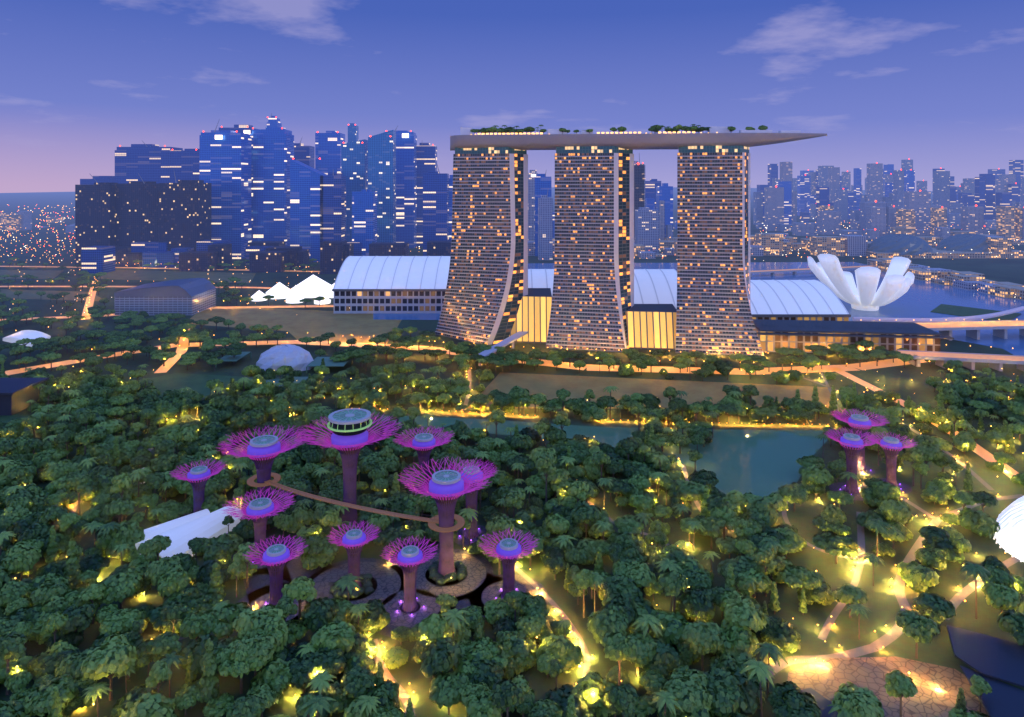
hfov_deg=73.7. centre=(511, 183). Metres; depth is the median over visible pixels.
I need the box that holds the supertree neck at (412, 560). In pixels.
[397,548,422,564]
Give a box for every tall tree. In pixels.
[0,440,16,459]
[0,631,27,695]
[6,621,33,635]
[18,430,33,438]
[21,416,40,438]
[23,438,43,453]
[36,426,46,434]
[37,504,67,524]
[39,384,56,404]
[39,441,54,449]
[40,612,68,642]
[44,411,61,422]
[45,377,58,385]
[49,423,67,434]
[56,430,77,458]
[58,512,80,531]
[66,474,89,514]
[67,421,80,431]
[74,430,96,453]
[76,410,95,429]
[76,544,83,555]
[78,583,105,623]
[99,515,111,525]
[103,498,133,521]
[110,472,132,520]
[123,632,132,645]
[126,404,139,422]
[131,422,144,440]
[131,455,149,468]
[131,511,144,521]
[137,539,161,589]
[144,472,164,492]
[145,660,171,692]
[146,631,181,682]
[152,535,171,560]
[154,451,162,456]
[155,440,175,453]
[158,601,187,632]
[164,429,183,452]
[185,446,195,455]
[187,537,204,560]
[191,393,203,415]
[212,534,231,544]
[217,435,232,447]
[217,479,232,494]
[222,515,234,532]
[227,561,243,596]
[230,413,249,444]
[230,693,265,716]
[233,487,244,499]
[233,542,259,587]
[239,475,249,494]
[273,456,286,472]
[275,595,297,619]
[281,576,316,619]
[296,692,316,716]
[303,396,311,404]
[315,433,329,461]
[316,373,323,380]
[319,509,341,534]
[327,447,339,463]
[341,466,360,474]
[361,401,375,409]
[369,409,381,418]
[375,374,388,387]
[379,446,392,469]
[388,406,406,422]
[393,373,407,397]
[404,438,414,462]
[407,406,420,423]
[416,495,428,521]
[418,613,448,677]
[430,384,444,406]
[435,594,457,620]
[439,437,449,449]
[444,453,462,467]
[453,463,468,471]
[455,515,470,548]
[457,491,465,508]
[473,369,483,383]
[478,476,491,509]
[485,516,513,574]
[487,409,505,437]
[491,679,524,716]
[503,590,524,621]
[504,435,513,444]
[504,490,525,517]
[511,438,527,452]
[511,487,524,511]
[533,421,549,445]
[535,453,555,503]
[539,417,550,445]
[549,658,563,689]
[552,410,570,429]
[556,389,570,410]
[568,481,588,501]
[571,569,594,617]
[584,389,594,401]
[592,451,610,477]
[602,632,636,685]
[608,543,622,556]
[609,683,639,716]
[618,437,638,459]
[630,393,644,400]
[630,436,642,453]
[631,403,646,430]
[637,445,650,462]
[643,423,650,430]
[658,570,688,611]
[659,476,673,504]
[661,408,674,426]
[663,386,676,400]
[668,403,680,426]
[678,401,687,415]
[687,450,702,470]
[689,403,702,420]
[706,496,729,509]
[735,539,756,555]
[741,384,758,409]
[753,547,776,595]
[762,395,774,405]
[775,559,783,583]
[816,403,822,418]
[839,385,855,409]
[862,403,876,418]
[864,392,876,403]
[871,426,887,460]
[885,670,917,716]
[902,447,923,485]
[912,434,933,462]
[912,462,929,488]
[945,405,963,447]
[949,462,963,484]
[953,491,974,508]
[970,674,991,711]
[976,386,983,391]
[982,367,991,373]
[984,565,1014,608]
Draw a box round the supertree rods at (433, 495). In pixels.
[397,457,491,575]
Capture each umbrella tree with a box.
[0,297,10,309]
[0,311,11,319]
[0,344,8,350]
[0,604,45,627]
[2,280,14,286]
[5,538,43,555]
[6,315,26,327]
[9,687,35,699]
[10,299,26,306]
[10,345,31,358]
[11,475,33,485]
[14,356,36,370]
[16,338,33,344]
[21,280,34,284]
[23,274,33,278]
[23,311,40,318]
[23,314,34,323]
[25,511,41,525]
[31,337,48,352]
[32,317,49,330]
[32,342,54,351]
[32,447,69,461]
[35,351,54,362]
[42,353,61,370]
[42,395,61,403]
[46,346,62,351]
[49,317,60,328]
[49,336,60,342]
[50,294,63,303]
[57,325,73,334]
[58,292,69,301]
[59,587,85,610]
[61,303,72,310]
[65,311,78,316]
[66,342,86,353]
[66,409,76,414]
[67,433,81,446]
[69,315,85,325]
[69,353,90,366]
[70,329,89,339]
[71,366,97,373]
[74,294,88,302]
[77,271,88,274]
[77,280,87,288]
[86,330,106,339]
[86,338,99,341]
[87,284,100,287]
[87,305,105,310]
[87,341,103,351]
[89,321,102,325]
[89,503,105,512]
[90,313,103,320]
[92,287,104,294]
[92,344,109,352]
[95,272,106,279]
[100,351,114,361]
[102,309,114,321]
[103,406,126,418]
[104,337,122,348]
[104,341,124,358]
[106,330,120,334]
[110,396,133,416]
[112,315,128,319]
[114,318,129,323]
[115,324,129,330]
[115,330,130,336]
[116,384,139,392]
[121,310,138,320]
[121,338,141,352]
[125,345,142,359]
[127,321,142,329]
[129,333,146,344]
[131,318,146,327]
[132,315,143,325]
[132,493,158,517]
[135,639,163,677]
[140,345,157,360]
[144,325,157,335]
[150,349,163,362]
[151,317,167,322]
[151,351,176,365]
[155,323,171,332]
[158,396,175,400]
[159,336,177,349]
[161,313,172,320]
[167,313,185,325]
[170,331,186,344]
[171,328,186,332]
[175,679,202,709]
[176,440,199,450]
[177,323,195,329]
[178,318,193,323]
[178,358,195,369]
[178,421,198,426]
[181,333,197,345]
[181,351,201,365]
[188,335,210,345]
[192,592,223,610]
[196,320,208,325]
[197,329,212,333]
[200,352,220,366]
[202,338,216,351]
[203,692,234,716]
[206,358,222,370]
[207,316,224,329]
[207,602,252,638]
[211,439,232,454]
[213,282,226,287]
[213,337,232,347]
[214,348,230,356]
[215,426,243,437]
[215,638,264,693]
[220,291,232,295]
[220,405,240,413]
[225,349,241,363]
[226,330,239,334]
[228,289,240,292]
[229,278,241,288]
[229,337,242,343]
[229,342,246,348]
[231,295,242,300]
[231,416,260,432]
[234,471,245,482]
[239,297,253,305]
[244,411,262,428]
[245,333,267,347]
[249,324,267,332]
[262,295,273,305]
[267,513,275,529]
[268,333,285,344]
[270,489,290,512]
[271,325,282,329]
[286,619,308,645]
[294,415,304,421]
[294,531,333,555]
[298,337,312,347]
[299,298,311,307]
[301,448,326,459]
[303,402,321,410]
[311,429,331,435]
[312,336,328,347]
[313,296,324,305]
[321,332,334,343]
[329,354,350,361]
[332,350,346,354]
[344,351,354,363]
[346,604,355,622]
[350,349,371,366]
[355,355,376,370]
[361,344,376,349]
[368,337,386,345]
[369,706,404,716]
[376,333,389,338]
[377,346,396,361]
[381,421,394,427]
[383,363,398,375]
[386,440,404,457]
[387,330,400,334]
[390,343,400,347]
[394,350,412,361]
[394,447,410,460]
[395,398,409,404]
[397,335,410,341]
[398,340,414,347]
[403,326,417,335]
[403,528,423,544]
[405,422,415,428]
[410,335,429,349]
[418,349,430,354]
[419,330,435,341]
[428,336,439,346]
[428,366,445,373]
[429,349,446,359]
[429,350,441,362]
[430,379,450,387]
[433,431,454,439]
[439,358,452,370]
[450,347,462,353]
[452,636,507,675]
[453,345,468,351]
[453,353,470,360]
[455,405,467,412]
[461,348,478,363]
[469,394,490,413]
[470,353,484,368]
[474,344,491,349]
[478,357,494,368]
[479,505,496,515]
[486,354,503,367]
[494,359,510,372]
[502,480,514,486]
[503,353,515,365]
[504,358,518,370]
[506,350,523,359]
[506,454,534,484]
[516,593,548,615]
[524,526,549,555]
[525,358,543,370]
[525,394,546,412]
[529,350,547,366]
[541,403,558,416]
[546,353,562,360]
[546,398,565,412]
[551,480,573,496]
[556,438,587,450]
[557,494,580,508]
[561,351,577,366]
[574,353,587,359]
[601,353,613,357]
[602,478,633,506]
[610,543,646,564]
[612,357,620,368]
[618,459,628,474]
[622,348,637,363]
[627,352,647,359]
[630,359,644,370]
[634,508,653,516]
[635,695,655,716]
[638,413,648,422]
[650,349,669,364]
[650,435,672,451]
[674,421,690,432]
[687,351,704,366]
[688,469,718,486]
[700,354,717,362]
[707,404,722,421]
[725,516,761,536]
[728,353,750,369]
[736,532,770,552]
[742,402,753,416]
[747,355,766,363]
[751,364,763,374]
[752,407,777,423]
[761,361,776,371]
[762,402,778,409]
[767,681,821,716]
[775,347,793,364]
[775,357,789,369]
[778,539,798,558]
[779,564,823,591]
[782,355,801,369]
[793,350,806,363]
[796,455,824,467]
[804,345,821,351]
[812,516,834,532]
[812,532,858,563]
[813,350,827,356]
[815,348,835,359]
[816,359,829,368]
[826,490,853,508]
[828,343,842,356]
[829,346,850,361]
[843,344,857,347]
[851,348,861,360]
[852,353,869,366]
[855,340,873,354]
[862,350,871,361]
[868,352,886,365]
[870,349,885,360]
[874,349,889,359]
[950,367,970,374]
[959,374,976,381]
[967,382,989,388]
[967,400,993,408]
[969,491,997,512]
[975,376,990,390]
[1001,399,1023,404]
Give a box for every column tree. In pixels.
[0,363,5,373]
[16,473,22,488]
[23,568,33,576]
[37,405,43,427]
[41,428,47,441]
[42,495,49,510]
[45,525,59,563]
[48,686,62,716]
[63,538,81,580]
[67,563,76,590]
[68,597,74,606]
[69,380,74,398]
[89,572,97,584]
[91,468,99,499]
[111,436,121,469]
[120,488,133,517]
[121,430,125,442]
[128,423,134,440]
[130,621,143,650]
[140,413,145,424]
[147,417,157,436]
[147,497,157,522]
[155,403,164,424]
[180,398,187,416]
[184,652,195,682]
[199,638,219,702]
[208,562,225,599]
[229,377,236,401]
[234,385,237,404]
[243,509,251,541]
[250,464,256,491]
[271,389,275,400]
[285,455,292,470]
[287,366,293,382]
[288,416,296,436]
[322,481,329,505]
[375,660,384,687]
[387,364,392,378]
[390,472,400,494]
[393,355,398,376]
[400,461,405,476]
[405,697,414,716]
[411,504,421,543]
[454,501,461,514]
[473,614,484,638]
[476,623,481,640]
[495,452,501,470]
[501,631,514,679]
[514,424,519,435]
[525,499,528,509]
[563,563,570,592]
[565,446,571,469]
[565,695,577,716]
[594,547,604,572]
[619,361,622,376]
[644,429,648,444]
[645,396,650,407]
[648,424,655,446]
[671,483,681,520]
[699,485,710,516]
[725,563,736,590]
[762,601,767,614]
[768,582,780,613]
[777,403,782,417]
[794,389,800,398]
[798,589,807,614]
[812,386,818,404]
[829,385,837,412]
[852,382,856,403]
[896,459,903,468]
[905,396,912,414]
[937,387,943,406]
[949,424,953,437]
[954,687,967,712]
[963,462,972,492]
[977,411,984,430]
[989,372,997,391]
[1001,420,1007,433]
[1004,427,1015,453]
[1014,375,1019,393]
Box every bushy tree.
[0,454,14,470]
[0,461,34,486]
[0,485,11,497]
[0,497,5,509]
[0,542,17,562]
[0,606,5,616]
[0,655,32,683]
[0,695,31,716]
[1,505,31,529]
[7,519,30,543]
[9,436,38,455]
[21,369,49,377]
[21,577,33,583]
[23,483,46,494]
[26,573,63,605]
[27,403,45,411]
[27,609,63,644]
[27,646,80,680]
[28,494,44,511]
[31,594,65,611]
[32,471,45,481]
[35,562,63,576]
[40,640,77,654]
[42,530,71,557]
[45,630,83,649]
[47,388,69,403]
[54,653,80,677]
[55,559,67,571]
[56,443,72,451]
[56,488,77,505]
[61,686,91,716]
[62,372,76,380]
[68,462,82,471]
[70,383,89,398]
[71,414,77,421]
[71,452,98,468]
[74,677,96,688]
[76,425,84,432]
[76,442,100,454]
[78,554,109,572]
[80,478,94,501]
[84,547,106,556]
[85,387,93,394]
[85,474,113,495]
[86,396,107,407]
[89,633,122,647]
[91,404,106,415]
[91,517,101,531]
[92,367,101,373]
[99,434,119,442]
[105,387,118,398]
[105,521,144,558]
[108,403,125,407]
[110,685,164,716]
[113,382,126,393]
[117,374,123,380]
[118,392,137,399]
[119,444,137,464]
[119,692,176,716]
[120,549,139,561]
[120,610,147,633]
[125,399,139,406]
[125,426,148,437]
[127,584,150,598]
[128,554,160,567]
[131,479,144,495]
[133,485,151,497]
[134,602,155,612]
[140,382,150,387]
[146,600,176,630]
[155,500,183,518]
[158,508,179,522]
[159,486,178,497]
[161,605,196,633]
[163,584,203,610]
[176,552,196,572]
[177,445,195,456]
[177,634,217,675]
[182,496,192,512]
[188,565,199,582]
[189,419,205,431]
[192,537,214,555]
[192,558,232,585]
[193,582,209,592]
[195,399,209,408]
[197,434,216,443]
[198,404,219,421]
[198,421,224,438]
[199,492,230,512]
[213,467,235,488]
[222,416,233,425]
[224,531,243,550]
[226,707,231,716]
[230,560,257,579]
[232,494,248,506]
[232,518,253,538]
[238,475,253,493]
[241,429,257,438]
[243,406,268,417]
[245,408,267,427]
[247,658,291,702]
[248,369,264,376]
[250,374,265,384]
[250,421,275,431]
[263,368,275,379]
[271,465,282,472]
[272,410,287,421]
[275,386,285,393]
[279,375,293,382]
[281,436,301,446]
[282,456,304,469]
[285,445,297,452]
[285,641,311,661]
[287,514,304,532]
[288,397,304,405]
[291,477,315,496]
[291,494,316,510]
[292,506,314,525]
[293,370,301,376]
[295,421,307,430]
[295,687,327,716]
[301,540,338,569]
[305,378,319,390]
[311,465,341,486]
[315,381,333,393]
[320,525,338,539]
[322,681,354,715]
[328,377,337,382]
[335,398,351,408]
[343,632,377,663]
[343,697,370,716]
[344,652,373,674]
[346,366,358,374]
[349,382,361,389]
[350,599,390,636]
[353,390,369,404]
[356,493,372,515]
[357,493,384,513]
[359,679,399,709]
[360,521,386,532]
[361,446,374,452]
[369,389,386,404]
[370,365,386,375]
[376,381,392,394]
[376,437,385,448]
[381,646,408,668]
[383,546,399,555]
[386,490,409,513]
[387,486,406,496]
[393,526,408,542]
[397,422,417,438]
[397,463,407,471]
[398,478,407,489]
[400,519,423,528]
[402,393,412,398]
[402,419,420,426]
[403,494,419,518]
[411,639,431,663]
[415,426,431,433]
[424,517,457,541]
[425,389,444,403]
[443,622,470,641]
[446,444,460,456]
[450,439,463,450]
[452,371,462,377]
[452,421,469,441]
[459,605,484,631]
[467,542,480,553]
[471,402,486,410]
[472,443,487,460]
[475,384,484,391]
[476,369,493,380]
[476,531,500,562]
[477,489,487,500]
[484,597,512,623]
[489,485,510,504]
[492,470,514,485]
[492,616,517,635]
[493,442,515,452]
[496,629,536,659]
[503,403,514,411]
[506,522,528,542]
[508,675,534,707]
[511,608,526,621]
[512,648,535,674]
[513,511,535,528]
[519,426,541,441]
[532,482,554,497]
[532,627,552,643]
[536,634,582,673]
[539,402,548,412]
[539,545,566,562]
[543,498,571,513]
[544,536,571,550]
[545,684,595,716]
[547,504,572,516]
[550,620,571,636]
[556,451,579,465]
[565,565,579,582]
[566,515,591,533]
[568,538,580,546]
[573,400,588,416]
[575,477,593,482]
[575,670,615,716]
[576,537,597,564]
[581,413,592,421]
[582,454,605,479]
[583,437,598,445]
[585,401,602,414]
[587,506,608,531]
[588,516,613,539]
[589,446,601,453]
[589,482,599,497]
[593,408,607,421]
[597,442,615,452]
[599,571,611,581]
[606,451,623,460]
[606,665,629,683]
[607,532,619,544]
[615,443,632,459]
[618,363,633,375]
[618,394,630,408]
[622,483,644,504]
[627,460,653,470]
[631,429,644,439]
[632,444,658,464]
[634,597,654,627]
[642,637,682,678]
[644,545,662,561]
[645,562,665,581]
[646,417,662,425]
[647,609,688,646]
[647,694,668,716]
[648,462,664,472]
[649,520,669,534]
[653,423,667,434]
[657,476,674,492]
[659,368,667,374]
[661,704,714,716]
[663,544,683,552]
[665,374,674,379]
[675,409,693,419]
[675,556,713,581]
[675,595,713,621]
[677,642,700,665]
[687,424,705,437]
[690,421,704,426]
[690,515,709,535]
[700,362,716,374]
[701,487,725,500]
[705,437,711,442]
[709,653,737,670]
[714,359,733,373]
[715,619,758,657]
[721,370,729,375]
[723,490,746,515]
[727,668,764,714]
[735,652,766,690]
[738,512,747,517]
[742,396,756,408]
[746,496,777,525]
[746,597,766,630]
[747,406,769,421]
[760,615,800,652]
[762,525,775,531]
[765,530,790,555]
[770,555,791,583]
[772,526,806,551]
[774,370,789,383]
[776,522,797,532]
[782,408,800,421]
[786,370,803,380]
[786,399,808,411]
[797,582,834,605]
[801,464,830,487]
[814,402,829,413]
[820,504,846,524]
[824,372,835,378]
[830,415,849,426]
[838,451,845,460]
[842,402,855,408]
[857,510,887,533]
[860,487,883,507]
[865,434,879,450]
[870,426,898,438]
[871,543,895,556]
[874,390,896,402]
[874,508,907,524]
[886,520,913,540]
[887,424,912,440]
[893,499,913,522]
[897,561,939,591]
[904,400,915,407]
[911,405,928,416]
[914,423,932,431]
[915,410,928,422]
[920,486,948,503]
[922,537,964,563]
[924,410,938,423]
[925,477,956,499]
[934,389,963,408]
[935,414,953,424]
[937,421,956,432]
[942,525,963,538]
[952,431,975,453]
[953,380,970,389]
[953,419,970,430]
[958,507,1000,537]
[960,408,971,423]
[962,396,971,404]
[963,406,972,410]
[965,710,988,716]
[968,408,978,418]
[973,391,1000,400]
[975,397,992,400]
[981,400,1006,414]
[986,461,1004,471]
[997,392,1008,400]
[997,408,1023,421]
[1010,472,1023,485]
[1013,394,1023,401]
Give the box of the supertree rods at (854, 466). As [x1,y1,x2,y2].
[825,427,880,493]
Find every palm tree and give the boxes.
[0,460,13,469]
[0,531,15,555]
[2,485,26,495]
[26,400,36,413]
[29,414,45,437]
[31,408,51,412]
[33,384,44,398]
[41,404,53,411]
[42,435,56,441]
[55,384,65,402]
[55,414,73,421]
[59,404,79,422]
[61,390,73,399]
[65,389,80,397]
[72,408,91,425]
[78,457,97,468]
[79,521,103,546]
[81,682,111,716]
[93,416,105,422]
[94,521,121,557]
[107,436,124,443]
[112,544,130,564]
[112,664,135,692]
[129,468,151,496]
[138,378,152,387]
[139,409,154,433]
[148,508,164,524]
[158,482,172,501]
[160,652,186,696]
[162,471,172,499]
[178,387,190,392]
[180,415,192,419]
[198,444,214,451]
[204,450,217,457]
[210,600,229,611]
[211,387,225,394]
[231,463,249,477]
[237,377,249,391]
[248,388,260,395]
[273,392,287,399]
[291,405,299,411]
[294,499,313,509]
[295,643,316,657]
[296,694,335,716]
[305,670,335,694]
[313,503,326,509]
[314,467,330,480]
[316,406,329,411]
[321,409,332,413]
[330,393,341,410]
[331,573,362,600]
[334,505,349,518]
[337,370,348,380]
[348,603,369,624]
[354,695,380,716]
[358,514,368,525]
[367,376,378,383]
[371,382,384,388]
[372,498,387,509]
[389,516,399,526]
[394,447,404,463]
[412,530,425,537]
[419,380,429,392]
[420,413,433,421]
[442,608,469,637]
[445,378,457,384]
[457,445,467,456]
[458,434,469,445]
[458,508,478,545]
[462,449,478,457]
[474,451,489,468]
[481,421,492,427]
[490,360,500,369]
[491,438,507,448]
[495,498,510,513]
[495,609,509,617]
[505,427,514,434]
[511,463,524,484]
[513,479,524,484]
[517,398,529,406]
[523,485,535,495]
[553,535,577,548]
[557,456,576,469]
[557,619,570,637]
[586,572,604,611]
[592,521,612,539]
[596,478,612,507]
[603,386,618,396]
[630,614,664,637]
[634,513,652,536]
[648,472,669,500]
[650,455,669,471]
[650,690,683,715]
[654,557,683,571]
[658,583,685,611]
[661,427,673,446]
[672,503,691,518]
[674,540,690,550]
[677,390,686,397]
[684,361,695,369]
[685,521,705,550]
[703,551,719,571]
[704,411,718,437]
[727,391,742,415]
[740,660,775,716]
[743,579,762,596]
[753,642,787,697]
[759,538,783,578]
[815,434,831,457]
[828,700,855,716]
[840,472,859,494]
[846,602,871,639]
[861,518,891,556]
[861,553,884,585]
[863,406,873,419]
[870,409,889,423]
[870,434,884,465]
[894,408,911,422]
[956,423,975,431]
[959,562,991,618]
[984,390,1000,398]
[1012,421,1023,438]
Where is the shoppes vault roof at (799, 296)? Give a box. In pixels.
[750,280,846,313]
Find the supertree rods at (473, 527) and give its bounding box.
[445,459,497,538]
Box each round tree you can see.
[0,374,9,377]
[0,427,18,438]
[0,515,15,529]
[0,543,41,580]
[0,566,10,586]
[0,579,30,607]
[0,617,17,637]
[2,536,11,550]
[4,497,32,509]
[4,598,30,615]
[4,667,31,692]
[5,417,25,430]
[5,488,35,505]
[7,343,18,348]
[7,464,36,479]
[9,307,21,312]
[13,290,22,295]
[13,454,28,459]
[16,459,34,465]
[17,523,52,541]
[23,674,78,716]
[24,453,32,459]
[29,578,71,604]
[32,674,54,689]
[33,453,59,468]
[33,532,61,558]
[36,291,45,295]
[40,321,52,329]
[41,460,69,480]
[45,476,71,492]
[46,421,68,438]
[47,492,66,505]
[50,403,67,411]
[51,341,61,346]
[54,439,61,447]
[56,365,66,374]
[56,376,71,390]
[56,524,78,537]
[56,603,95,635]
[58,336,75,352]
[62,647,94,680]
[63,319,74,329]
[65,469,89,492]
[67,397,89,408]
[68,378,88,387]
[75,381,95,389]
[75,598,102,609]
[76,373,93,380]
[76,519,87,535]
[77,569,99,585]
[79,508,100,522]
[80,633,137,700]
[81,413,103,425]
[81,426,107,443]
[84,355,102,366]
[85,464,116,477]
[88,309,97,313]
[88,374,101,382]
[90,387,107,396]
[90,443,113,456]
[90,492,110,505]
[91,383,103,387]
[91,406,104,413]
[92,419,121,433]
[95,374,111,384]
[95,454,114,464]
[95,529,112,549]
[95,604,118,622]
[98,608,141,634]
[99,298,108,304]
[99,567,144,609]
[101,511,115,521]
[102,404,110,416]
[103,334,118,340]
[104,364,118,373]
[104,376,118,387]
[108,395,122,403]
[109,412,126,419]
[109,492,121,501]
[109,564,128,575]
[114,369,126,374]
[115,425,127,434]
[115,662,139,678]
[118,465,131,473]
[118,519,139,525]
[120,440,140,449]
[122,352,132,364]
[123,414,136,423]
[127,380,140,384]
[127,468,144,481]
[128,369,146,380]
[129,455,142,467]
[131,330,143,332]
[136,387,159,397]
[138,311,148,323]
[139,467,153,483]
[139,567,150,595]
[140,394,158,403]
[141,336,152,340]
[141,434,164,457]
[144,409,156,425]
[144,554,182,600]
[145,317,153,322]
[149,453,177,472]
[153,400,172,410]
[156,325,166,336]
[157,424,180,434]
[157,563,190,596]
[161,343,170,349]
[162,405,178,421]
[163,390,179,404]
[166,418,177,424]
[168,470,189,499]
[173,403,181,417]
[173,454,198,469]
[174,690,196,715]
[177,480,192,493]
[177,506,192,515]
[178,391,197,399]
[179,423,199,430]
[179,610,214,640]
[180,398,198,414]
[180,426,198,442]
[188,478,218,497]
[188,567,198,579]
[189,456,217,469]
[194,442,217,454]
[198,330,208,335]
[200,344,215,351]
[203,408,225,423]
[203,540,236,561]
[206,379,223,392]
[210,392,228,399]
[213,638,232,676]
[214,395,234,408]
[218,455,247,478]
[222,409,233,419]
[223,319,234,328]
[225,381,238,392]
[229,332,240,337]
[232,604,286,638]
[234,633,277,676]
[235,323,245,329]
[236,394,258,410]
[237,380,253,390]
[239,441,249,449]
[241,365,260,376]
[241,435,257,442]
[244,492,270,504]
[245,401,265,410]
[245,456,253,475]
[247,614,287,651]
[251,683,277,716]
[256,381,274,397]
[262,642,288,666]
[265,328,273,339]
[266,403,287,413]
[267,428,286,435]
[268,714,290,716]
[271,397,288,405]
[272,451,296,471]
[273,417,294,432]
[273,514,293,538]
[275,478,287,488]
[276,365,293,375]
[276,503,294,514]
[277,498,296,510]
[279,470,300,482]
[283,381,291,387]
[283,481,307,496]
[287,404,293,412]
[288,382,308,392]
[288,652,318,692]
[290,387,311,399]
[293,464,301,471]
[295,422,302,429]
[296,524,321,544]
[297,405,305,414]
[297,440,318,452]
[298,474,311,480]
[300,463,320,474]
[300,597,338,631]
[303,406,316,417]
[304,429,317,437]
[305,411,324,424]
[306,451,325,463]
[310,621,355,652]
[312,504,338,525]
[313,647,346,683]
[314,365,329,381]
[314,417,328,429]
[314,490,334,503]
[315,349,325,356]
[317,461,334,466]
[319,479,329,489]
[326,453,338,465]
[327,484,342,501]
[329,473,342,486]
[330,341,340,350]
[331,597,353,622]
[333,380,348,389]
[336,522,361,539]
[337,389,353,399]
[340,665,376,697]
[346,338,356,345]
[347,346,358,350]
[350,379,363,386]
[351,385,370,396]
[356,481,368,492]
[358,449,372,461]
[359,451,379,465]
[359,506,374,520]
[361,379,375,388]
[361,461,378,473]
[361,527,377,551]
[366,393,382,406]
[366,513,390,532]
[367,417,381,448]
[368,467,387,481]
[370,477,388,491]
[373,527,407,560]
[374,392,386,407]
[375,455,399,474]
[381,400,389,408]
[384,437,396,452]
[385,474,393,491]
[386,423,405,437]
[387,333,399,341]
[388,385,402,400]
[390,625,409,644]
[392,327,402,332]
[392,381,405,394]
[398,361,415,374]
[400,469,425,494]
[405,377,419,393]
[406,462,418,470]
[407,622,428,641]
[408,373,424,390]
[409,393,430,409]
[413,382,423,391]
[418,495,436,512]
[420,385,427,390]
[420,636,464,677]
[425,377,436,386]
[428,466,448,479]
[428,671,470,714]
[430,446,445,457]
[431,451,449,466]
[431,505,437,516]
[436,393,451,409]
[438,427,455,435]
[444,341,455,356]
[445,392,459,406]
[448,385,470,395]
[449,398,460,405]
[451,379,462,385]
[457,341,469,345]
[457,358,466,364]
[457,377,469,385]
[457,640,473,655]
[458,362,469,374]
[460,682,489,706]
[462,459,478,466]
[465,447,486,460]
[465,689,500,716]
[466,428,485,442]
[467,655,503,689]
[471,436,481,441]
[477,436,496,463]
[488,389,503,401]
[488,450,499,467]
[489,403,500,409]
[492,393,512,410]
[492,512,519,534]
[494,346,505,352]
[499,450,509,472]
[501,705,514,716]
[504,127,511,134]
[505,450,525,474]
[508,386,529,410]
[509,434,533,452]
[509,484,520,488]
[511,398,525,413]
[515,353,529,367]
[515,613,546,638]
[515,691,534,716]
[519,537,543,565]
[520,508,537,519]
[525,474,545,487]
[527,127,534,133]
[528,505,543,525]
[528,709,551,716]
[529,447,557,466]
[532,699,561,716]
[536,656,550,677]
[540,468,569,496]
[544,426,566,441]
[544,513,569,535]
[544,556,565,579]
[548,350,557,353]
[548,443,562,454]
[552,359,561,365]
[554,461,564,468]
[564,546,588,565]
[565,398,583,416]
[567,524,582,537]
[568,465,584,479]
[568,583,587,604]
[570,501,602,537]
[571,449,590,465]
[573,360,585,372]
[573,434,585,439]
[577,440,592,450]
[583,481,597,501]
[586,569,601,598]
[587,605,628,658]
[593,539,609,556]
[594,351,606,364]
[596,395,617,412]
[596,574,642,605]
[600,477,614,501]
[601,691,620,716]
[603,357,615,372]
[603,457,623,477]
[605,595,637,625]
[612,560,639,575]
[614,495,627,511]
[614,514,643,533]
[614,531,646,552]
[620,400,628,414]
[621,464,638,476]
[623,630,657,676]
[624,400,643,418]
[625,562,656,589]
[628,474,650,489]
[629,494,654,511]
[629,603,649,632]
[633,470,649,477]
[636,362,646,374]
[638,669,665,693]
[639,393,660,405]
[639,597,651,605]
[643,450,662,462]
[643,492,658,509]
[644,582,662,600]
[645,356,657,372]
[645,531,667,545]
[647,549,677,571]
[648,471,664,491]
[649,408,666,419]
[652,458,671,472]
[653,505,672,521]
[654,426,663,433]
[663,669,712,712]
[666,454,676,463]
[666,470,683,479]
[668,397,686,409]
[668,489,673,496]
[669,431,690,453]
[670,664,688,676]
[671,414,684,430]
[671,479,703,515]
[673,363,686,372]
[673,550,694,561]
[676,357,684,368]
[678,587,714,620]
[679,517,699,541]
[680,351,691,357]
[680,500,690,516]
[681,357,692,371]
[681,619,723,670]
[684,569,711,588]
[687,403,703,421]
[690,434,704,449]
[695,428,712,446]
[696,369,709,380]
[699,410,709,421]
[699,516,725,548]
[701,401,711,410]
[702,421,711,427]
[703,666,747,716]
[710,505,737,537]
[710,586,731,618]
[715,536,741,557]
[717,555,754,591]
[718,402,737,423]
[720,394,744,416]
[720,590,742,611]
[722,384,742,398]
[724,596,766,631]
[727,126,735,132]
[727,712,748,716]
[735,405,745,423]
[736,568,772,598]
[740,363,751,369]
[742,492,758,510]
[745,367,754,374]
[746,517,765,532]
[749,555,772,574]
[756,532,779,554]
[758,125,767,129]
[763,492,787,522]
[771,372,782,384]
[778,483,808,511]
[781,397,795,407]
[799,399,815,410]
[799,411,814,423]
[800,359,814,374]
[801,466,833,495]
[802,354,814,368]
[805,355,820,370]
[805,483,824,499]
[822,426,839,446]
[827,459,845,477]
[830,469,843,481]
[831,523,851,535]
[832,584,867,617]
[832,681,883,716]
[838,349,852,366]
[840,397,853,404]
[840,428,849,433]
[845,409,866,416]
[855,394,864,401]
[855,401,865,409]
[864,399,881,411]
[864,478,879,487]
[872,480,900,500]
[877,414,901,426]
[879,446,903,461]
[879,499,911,520]
[882,525,906,548]
[884,406,903,416]
[887,350,900,362]
[888,391,901,404]
[895,353,913,367]
[895,609,939,658]
[911,443,943,463]
[912,593,955,624]
[914,547,947,570]
[918,525,949,542]
[919,402,930,408]
[925,376,942,391]
[930,436,952,450]
[931,453,955,471]
[934,406,947,414]
[936,383,954,391]
[937,472,952,478]
[940,513,959,524]
[943,362,956,372]
[943,385,961,393]
[945,373,962,381]
[946,360,962,366]
[948,708,979,716]
[949,537,971,552]
[958,391,968,396]
[962,389,973,394]
[963,412,972,420]
[967,428,985,445]
[971,382,984,388]
[975,409,988,416]
[981,582,1020,611]
[982,555,1010,574]
[984,430,1006,451]
[987,422,1001,428]
[993,380,1017,393]
[993,426,1001,431]
[993,452,1016,469]
[996,376,1010,381]
[997,610,1023,644]
[1007,401,1023,414]
[1008,423,1023,440]
[1009,573,1023,594]
[1018,387,1023,395]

